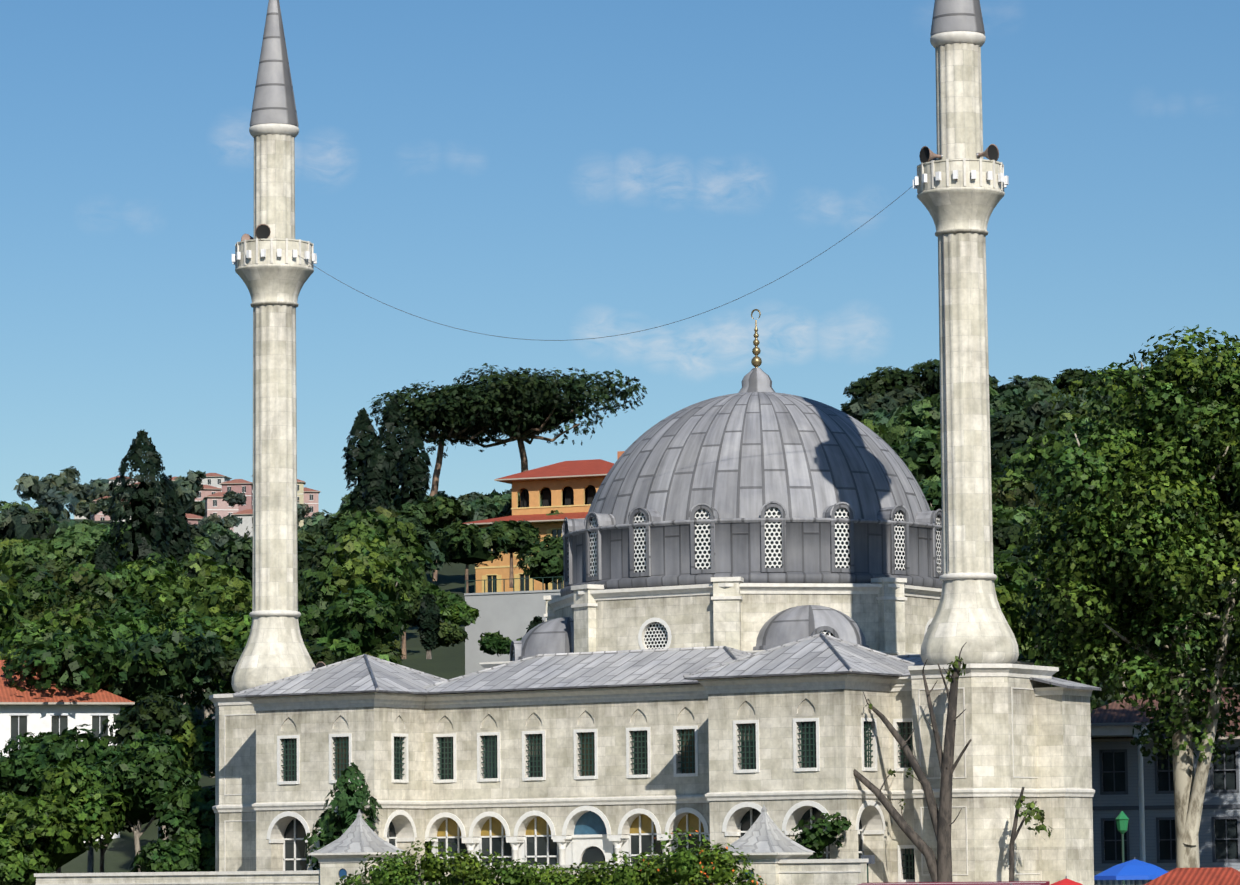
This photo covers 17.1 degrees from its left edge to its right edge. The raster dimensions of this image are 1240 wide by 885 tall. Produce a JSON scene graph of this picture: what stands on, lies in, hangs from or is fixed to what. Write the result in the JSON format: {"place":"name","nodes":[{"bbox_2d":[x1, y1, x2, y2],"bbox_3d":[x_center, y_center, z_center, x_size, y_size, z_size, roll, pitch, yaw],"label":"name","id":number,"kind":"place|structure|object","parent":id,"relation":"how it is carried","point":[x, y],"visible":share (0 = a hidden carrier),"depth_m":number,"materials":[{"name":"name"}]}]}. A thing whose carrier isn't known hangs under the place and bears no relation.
{"place":"outdoors","nodes":[
{"label":"outdoors","id":0,"kind":"place"},
{"bbox_2d":[0,591,251,884],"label":"trees","id":1,"kind":"object","parent":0,"point":[145,779],"depth_m":186.23,"materials":[{"name":"green plant"}]},
{"bbox_2d":[0,0,1239,518],"label":"sky","id":2,"kind":"structure","parent":0,"point":[538,171],"materials":[{"name":"blue"}]},
{"bbox_2d":[8,519,1239,872],"bbox_3d":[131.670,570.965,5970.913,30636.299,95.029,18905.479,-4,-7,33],"label":"hillside","id":3,"kind":"structure","parent":0,"point":[442,663],"depth_m":314.83,"materials":[{"name":"green plant"}]},
{"bbox_2d":[0,660,134,842],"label":"white house","id":4,"kind":"structure","parent":3,"relation":"on","point":[35,711],"depth_m":229.12,"materials":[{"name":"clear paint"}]},
{"bbox_2d":[74,473,320,536],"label":"distant houses","id":5,"kind":"structure","parent":3,"relation":"on","point":[216,486],"depth_m":958.94,"materials":[{"name":"pink paint"}]},
{"bbox_2d":[464,576,562,674],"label":"retaining wall","id":6,"kind":"structure","parent":3,"relation":"on","point":[511,615],"depth_m":298.74,"materials":[{"name":"concrete"}]},
{"bbox_2d":[464,451,624,592],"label":"house","id":7,"kind":"structure","parent":3,"relation":"on","point":[568,489],"depth_m":374.52,"materials":[{"name":"orange paint"}]},
{"bbox_2d":[0,375,1239,872],"bbox_3d":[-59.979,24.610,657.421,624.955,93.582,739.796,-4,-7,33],"label":"hill trees","id":8,"kind":"object","parent":3,"relation":"on","point":[350,595],"depth_m":286.77,"materials":[{"name":"green plant"}]},
{"bbox_2d":[89,359,1154,658],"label":"trees","id":9,"kind":"object","parent":3,"relation":"on","point":[381,467],"depth_m":429.78,"materials":[{"name":"green plant"}]},
{"bbox_2d":[1012,324,1239,867],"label":"plane tree","id":10,"kind":"object","parent":3,"relation":"on","point":[1161,492],"depth_m":178.81,"materials":[{"name":"green plant"}]},
{"bbox_2d":[479,577,1033,686],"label":"dome base","id":11,"kind":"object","parent":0,"point":[891,616],"depth_m":173.29,"materials":[{"name":"beige stone"}]},
{"bbox_2d":[510,309,942,660],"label":"dome","id":12,"kind":"structure","parent":11,"relation":"on","point":[756,478],"depth_m":175.28,"materials":[{"name":"grey metal"}]},
{"label":"ground","id":13,"kind":"structure","parent":0,"visible":0},
{"bbox_2d":[209,0,316,870],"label":"minaret","id":14,"kind":"object","parent":13,"relation":"on","point":[274,271],"visible":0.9,"depth_m":179.84,"materials":[{"name":"stone"}]},
{"bbox_2d":[34,805,868,884],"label":"quay wall and kiosks","id":15,"kind":"structure","parent":13,"relation":"on","point":[777,855],"depth_m":163.92,"materials":[{"name":"white stone"}]},
{"bbox_2d":[303,762,852,884],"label":"bushes","id":16,"kind":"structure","parent":13,"relation":"on","point":[684,865],"depth_m":157.44,"materials":[{"name":"green plant"}]},
{"bbox_2d":[246,674,914,882],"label":"building facade","id":17,"kind":"structure","parent":13,"relation":"on","point":[571,776],"depth_m":168.65,"materials":[{"name":"stone"}]},
{"bbox_2d":[233,633,925,697],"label":"roof","id":18,"kind":"structure","parent":17,"relation":"on","point":[820,654],"depth_m":170.10,"materials":[{"name":"grey metal"}]},
{"bbox_2d":[853,642,1036,881],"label":"bare tree","id":19,"kind":"object","parent":13,"relation":"on","point":[940,868],"visible":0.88,"depth_m":157.05,"materials":[{"name":"brown plant"}]},
{"bbox_2d":[866,656,1052,837],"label":"leaves","id":20,"kind":"object","parent":19,"relation":"attached to","point":[1039,815],"visible":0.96,"depth_m":156.20,"materials":[{"name":"green plant"}]},
{"bbox_2d":[908,0,1058,881],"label":"minaret","id":21,"kind":"object","parent":13,"relation":"on","point":[960,183],"visible":0.98,"depth_m":160.76,"materials":[{"name":"stone"}]},
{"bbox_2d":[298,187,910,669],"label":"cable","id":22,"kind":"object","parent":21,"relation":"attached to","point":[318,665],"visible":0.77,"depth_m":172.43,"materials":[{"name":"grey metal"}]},
{"bbox_2d":[858,811,1239,884],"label":"quayside stalls","id":23,"kind":"object","parent":13,"relation":"on","point":[1134,869],"visible":0.94,"depth_m":138.99,"materials":[{"name":"red fabric"}]},
{"bbox_2d":[1029,677,1100,884],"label":"stone wall","id":24,"kind":"structure","parent":13,"relation":"on","point":[1064,761],"depth_m":160.13,"materials":[{"name":"beige stone"}]},
{"bbox_2d":[1090,687,1239,884],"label":"building","id":25,"kind":"structure","parent":13,"relation":"on","point":[1132,784],"depth_m":198.95,"materials":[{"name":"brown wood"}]}
]}

